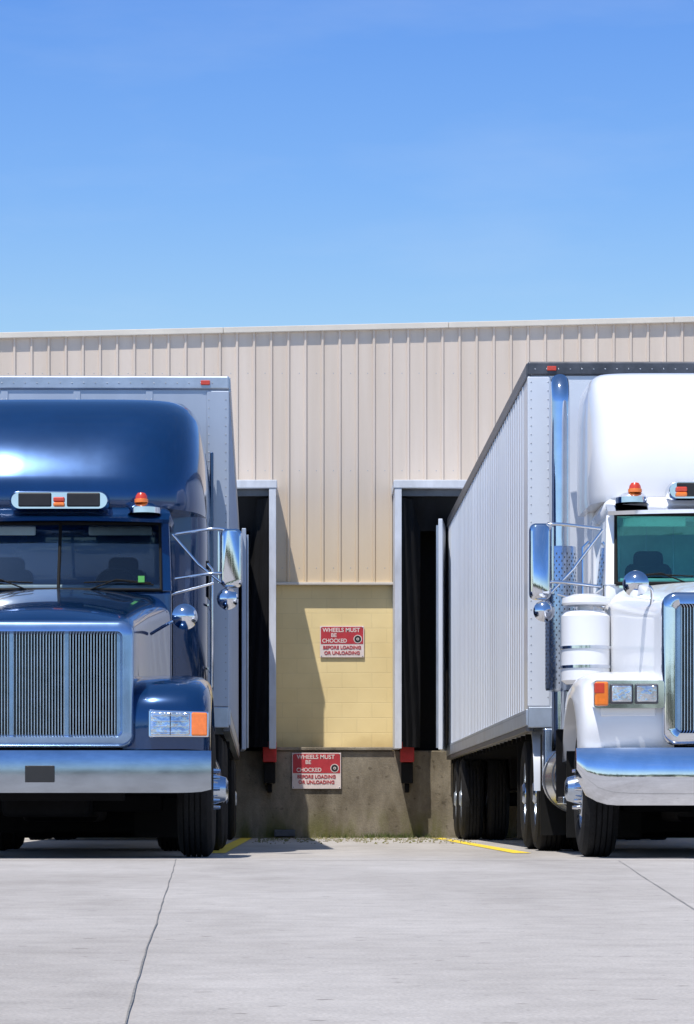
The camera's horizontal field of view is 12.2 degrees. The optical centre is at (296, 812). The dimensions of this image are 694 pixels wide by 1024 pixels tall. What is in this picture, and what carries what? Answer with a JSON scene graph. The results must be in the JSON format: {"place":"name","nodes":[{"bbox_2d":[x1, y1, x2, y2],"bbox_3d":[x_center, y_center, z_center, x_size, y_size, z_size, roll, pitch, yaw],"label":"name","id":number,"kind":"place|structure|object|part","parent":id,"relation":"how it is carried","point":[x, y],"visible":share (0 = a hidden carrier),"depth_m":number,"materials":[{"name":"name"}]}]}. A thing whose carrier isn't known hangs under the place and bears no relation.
{"place":"outdoors","nodes":[
{"label":"outdoors","id":0,"kind":"place"},
{"bbox_2d":[0,838,693,1023],"bbox_3d":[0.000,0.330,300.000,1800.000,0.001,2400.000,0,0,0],"label":"ground","id":1,"kind":"structure","parent":0,"point":[351,931],"depth_m":8.89,"materials":[{"name":"concrete"}]},
{"bbox_2d":[0,399,241,856],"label":"semi truck","id":2,"kind":"object","parent":1,"relation":"on","point":[107,711],"visible":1,"depth_m":25.35,"materials":[{"name":"metal"}]},
{"bbox_3d":[-1.006,-2.015,25.940,0.028,0.550,0.940,0,0,0],"label":"side window","id":3,"kind":"part","parent":2,"relation":"part of","materials":[{"name":"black glass"}]},
{"bbox_3d":[-0.727,-1.920,26.800,0.009,0.300,0.400,0,0,0],"label":"sleeper window","id":4,"kind":"part","parent":2,"relation":"part of","materials":[{"name":"black glass"}]},
{"bbox_2d":[0,376,248,839],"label":"semi trailer","id":5,"kind":"object","parent":1,"relation":"on","point":[206,401],"visible":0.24,"depth_m":27.80,"materials":[{"name":"metal"}]},
{"bbox_3d":[-0.701,-2.225,42.081,0.055,2.830,1.231,0,0,-2],"label":"swing door","id":6,"kind":"part","parent":5,"relation":"part of","materials":[{"name":"metal"}]},
{"bbox_2d":[274,830,294,836],"bbox_3d":[-0.160,0.265,42.805,0.280,0.090,0.170,0,0,0],"label":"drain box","id":7,"kind":"object","parent":1,"relation":"on","point":[284,833],"visible":1,"depth_m":42.72,"materials":[{"name":"grey metal"}]},
{"bbox_2d":[252,836,475,843],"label":"gravel","id":8,"kind":"structure","parent":1,"relation":"on","point":[386,839],"depth_m":39.01,"materials":[{"name":"grey gravel"}]},
{"bbox_2d":[212,838,528,852],"bbox_3d":[0.590,0.326,34.500,2.650,0.001,16.000,0,0,0],"label":"road marking","id":9,"kind":"object","parent":1,"relation":"on","point":[230,846],"visible":0.9,"depth_m":31.58,"materials":[{"name":"yellow paint"}]},
{"bbox_2d":[232,751,516,837],"bbox_3d":[2.000,-0.098,43.350,36.000,1.455,0.900,0,0,0],"label":"dock foundation","id":10,"kind":"object","parent":1,"relation":"on","point":[369,796],"visible":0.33,"depth_m":42.90,"materials":[{"name":"concrete"}]},
{"bbox_2d":[239,497,268,750],"bbox_3d":[-1.930,-2.530,43.235,3.160,3.400,0.070,0,0,0],"label":"dock opening","id":11,"kind":"object","parent":10,"relation":"on","point":[254,748],"depth_m":43.20,"materials":[{"name":"black"}]},
{"bbox_3d":[-0.315,-2.535,42.845,0.070,3.390,1.090,0,0,0],"label":"dock shelter side","id":12,"kind":"object","parent":11,"relation":"attached to","visible":0},
{"bbox_2d":[269,488,275,748],"bbox_3d":[-0.318,-2.535,42.285,0.092,3.390,0.029,0,0,0],"label":"dock shelter front post","id":13,"kind":"object","parent":12,"relation":"attached to","point":[272,618],"visible":1,"depth_m":42.27,"materials":[{"name":"white metal"}]},
{"bbox_2d":[264,762,274,782],"bbox_3d":[-0.360,-0.527,42.785,0.150,0.275,0.210,0,0,0],"label":"dock bumper rubber","id":14,"kind":"object","parent":10,"relation":"attached to","point":[269,772],"visible":1,"depth_m":42.68,"materials":[{"name":"black rubber"}]},
{"bbox_2d":[267,784,271,792],"bbox_3d":[-0.360,-0.328,42.815,0.060,0.115,0.150,0,0,0],"label":"dock bumper bracket","id":15,"kind":"object","parent":10,"relation":"attached to","point":[269,788],"visible":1,"depth_m":42.74,"materials":[{"name":"black rubber"}]},
{"bbox_2d":[263,741,276,761],"bbox_3d":[-0.360,-0.805,42.750,0.180,0.270,0.260,0,0,0],"label":"red dock bumper","id":16,"kind":"object","parent":10,"relation":"attached to","point":[269,755],"visible":0.83,"depth_m":42.62,"materials":[{"name":"paint"}]},
{"bbox_2d":[292,753,340,788],"bbox_3d":[0.258,-0.557,42.871,0.648,0.475,0.022,0,0,0],"label":"warning sign","id":17,"kind":"object","parent":10,"relation":"attached to","point":[316,770],"visible":1,"depth_m":42.87,"materials":[{"name":"red metal"}]},
{"bbox_2d":[277,747,392,750],"bbox_3d":[0.500,-0.849,43.125,1.540,0.043,0.530,0,0,0],"label":"dock ledge","id":18,"kind":"object","parent":10,"relation":"on","point":[334,748],"visible":0.93,"depth_m":42.86,"materials":[{"name":"metal"}]},
{"bbox_2d":[276,585,397,750],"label":"block wall","id":19,"kind":"structure","parent":10,"relation":"on","point":[334,701],"depth_m":43.40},
{"bbox_2d":[276,582,392,584],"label":"siding base trim","id":20,"kind":"structure","parent":19,"relation":"on","point":[334,583],"depth_m":43.27,"materials":[{"name":"paint"}]},
{"bbox_2d":[0,323,693,581],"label":"metal siding","id":21,"kind":"object","parent":20,"relation":"on","point":[410,413],"visible":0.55,"depth_m":43.32,"materials":[{"name":"paint"}]},
{"bbox_2d":[0,327,222,338],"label":"roof coping","id":22,"kind":"object","parent":21,"relation":"attached to","point":[97,333],"visible":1,"depth_m":43.24,"materials":[{"name":"paint"}]},
{"bbox_2d":[8,373,504,568],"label":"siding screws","id":23,"kind":"object","parent":21,"relation":"attached to","point":[282,373],"visible":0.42,"depth_m":43.32,"materials":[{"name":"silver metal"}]},
{"bbox_2d":[237,480,277,495],"bbox_3d":[-1.930,-4.286,42.825,3.340,0.108,1.130,0,0,0],"label":"dock shelter header","id":24,"kind":"object","parent":21,"relation":"attached to","point":[254,484],"visible":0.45,"depth_m":42.26},
{"bbox_2d":[237,489,268,496],"bbox_3d":[-1.930,-4.184,42.430,3.160,0.088,0.060,0,0,0],"label":"dock shelter header lip","id":25,"kind":"object","parent":24,"relation":"attached to","point":[252,492],"visible":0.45,"depth_m":42.40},
{"bbox_2d":[238,497,267,530],"bbox_3d":[-1.930,-3.920,42.565,3.100,0.440,0.230,0,0,0],"label":"head curtain","id":26,"kind":"object","parent":25,"relation":"hanging from","point":[246,507],"visible":0.12,"depth_m":42.54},
{"bbox_2d":[250,498,267,747],"bbox_3d":[-0.501,-2.485,42.479,0.039,3.250,0.424,0,0,-39],"label":"side curtain","id":27,"kind":"object","parent":25,"relation":"hanging from","point":[259,633],"visible":1,"depth_m":42.47,"materials":[{"name":"black fabric"}]},
{"bbox_2d":[223,322,448,333],"bbox_3d":[0.520,-6.472,43.432,3.000,0.144,0.375,0,0,0],"label":"roof coping","id":28,"kind":"object","parent":21,"relation":"attached to","point":[343,327],"visible":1,"depth_m":43.24,"materials":[{"name":"paint"}]},
{"bbox_2d":[391,480,466,495],"bbox_3d":[3.115,-4.286,42.825,3.710,0.108,1.130,0,0,0],"label":"dock shelter header","id":29,"kind":"object","parent":21,"relation":"attached to","point":[431,484],"visible":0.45,"depth_m":42.26},
{"bbox_2d":[402,489,461,496],"bbox_3d":[3.115,-4.184,42.430,3.530,0.088,0.060,0,0,0],"label":"dock shelter header lip","id":30,"kind":"object","parent":29,"relation":"attached to","point":[431,492],"visible":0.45,"depth_m":42.40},
{"bbox_2d":[403,498,419,747],"bbox_3d":[1.500,-2.485,42.478,0.040,3.250,0.431,0,0,39],"label":"side curtain","id":31,"kind":"object","parent":30,"relation":"hanging from","point":[411,632],"visible":1,"depth_m":42.47,"materials":[{"name":"black fabric"}]},
{"bbox_2d":[402,497,457,530],"bbox_3d":[3.115,-3.920,42.565,3.470,0.440,0.230,0,0,0],"label":"head curtain","id":32,"kind":"object","parent":30,"relation":"hanging from","point":[430,511],"visible":0.19,"depth_m":42.54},
{"bbox_2d":[449,317,673,327],"bbox_3d":[3.524,-6.541,43.432,3.000,0.144,0.375,0,0,0],"label":"roof coping","id":33,"kind":"object","parent":21,"relation":"attached to","point":[565,322],"visible":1,"depth_m":43.24,"materials":[{"name":"paint"}]},
{"bbox_2d":[674,316,693,322],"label":"roof coping","id":34,"kind":"object","parent":21,"relation":"attached to","point":[688,319],"visible":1,"depth_m":43.24,"materials":[{"name":"paint"}]},
{"bbox_2d":[320,626,363,656],"bbox_3d":[0.602,-2.290,43.376,0.590,0.420,0.022,0,0,0],"label":"warning sign","id":35,"kind":"object","parent":19,"relation":"attached to","point":[341,641],"visible":1,"depth_m":43.37,"materials":[{"name":"red metal"}]},
{"bbox_2d":[393,491,398,749],"bbox_3d":[1.315,-2.535,42.845,0.070,3.390,1.090,0,0,0],"label":"dock shelter side","id":36,"kind":"object","parent":10,"relation":"on","point":[394,622],"visible":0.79,"depth_m":42.93,"materials":[{"name":"white metal"}]},
{"bbox_2d":[395,488,401,748],"bbox_3d":[1.318,-2.535,42.285,0.092,3.390,0.029,0,0,0],"label":"dock shelter front post","id":37,"kind":"object","parent":36,"relation":"attached to","point":[398,618],"visible":1,"depth_m":42.27,"materials":[{"name":"white metal"}]},
{"bbox_2d":[404,784,408,792],"bbox_3d":[1.450,-0.328,42.815,0.060,0.115,0.150,0,0,0],"label":"dock bumper bracket","id":38,"kind":"object","parent":10,"relation":"attached to","point":[406,788],"visible":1,"depth_m":42.74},
{"bbox_2d":[401,762,412,782],"bbox_3d":[1.450,-0.527,42.785,0.150,0.275,0.210,0,0,0],"label":"dock bumper rubber","id":39,"kind":"object","parent":10,"relation":"attached to","point":[406,772],"visible":1,"depth_m":42.68,"materials":[{"name":"black rubber"}]},
{"bbox_2d":[400,741,413,761],"bbox_3d":[1.450,-0.805,42.750,0.180,0.270,0.260,0,0,0],"label":"red dock bumper","id":40,"kind":"object","parent":10,"relation":"attached to","point":[406,754],"visible":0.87,"depth_m":42.62,"materials":[{"name":"paint"}]},
{"bbox_2d":[398,531,446,750],"bbox_3d":[3.115,-2.530,43.235,3.530,3.400,0.070,0,0,0],"label":"dock opening","id":41,"kind":"object","parent":10,"relation":"on","point":[427,640],"visible":0.14,"depth_m":43.20,"materials":[{"name":"black"}]},
{"bbox_2d":[319,831,440,837],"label":"weeds","id":42,"kind":"object","parent":1,"relation":"on","point":[370,835],"visible":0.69,"depth_m":42.81,"materials":[{"name":"green plant"}]},
{"bbox_2d":[125,861,693,1023],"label":"pavement joint","id":43,"kind":"object","parent":1,"relation":"on","point":[131,1001],"visible":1,"depth_m":7.48,"materials":[{"name":"grey concrete"}]},
{"bbox_2d":[436,362,693,839],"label":"semi trailer","id":44,"kind":"object","parent":1,"relation":"on","point":[498,702],"visible":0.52,"depth_m":32.35,"materials":[{"name":"silver metal"}]},
{"bbox_3d":[1.883,-2.285,42.065,0.055,2.950,1.237,0,0,5],"label":"swing door","id":45,"kind":"part","parent":44,"relation":"part of","materials":[{"name":"white metal"}]},
{"bbox_2d":[517,373,693,856],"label":"semi truck","id":46,"kind":"object","parent":1,"relation":"on","point":[605,761],"visible":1,"depth_m":25.52,"materials":[{"name":"metal"}]},
{"bbox_3d":[2.436,-2.075,25.940,0.028,0.570,0.940,0,0,0],"label":"side window","id":47,"kind":"part","parent":46,"relation":"part of","materials":[{"name":"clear glass"}]},
{"bbox_2d":[0,0,693,331],"label":"sky","id":48,"kind":"structure","parent":0,"point":[165,164],"materials":[{"name":"blue"}]}
]}

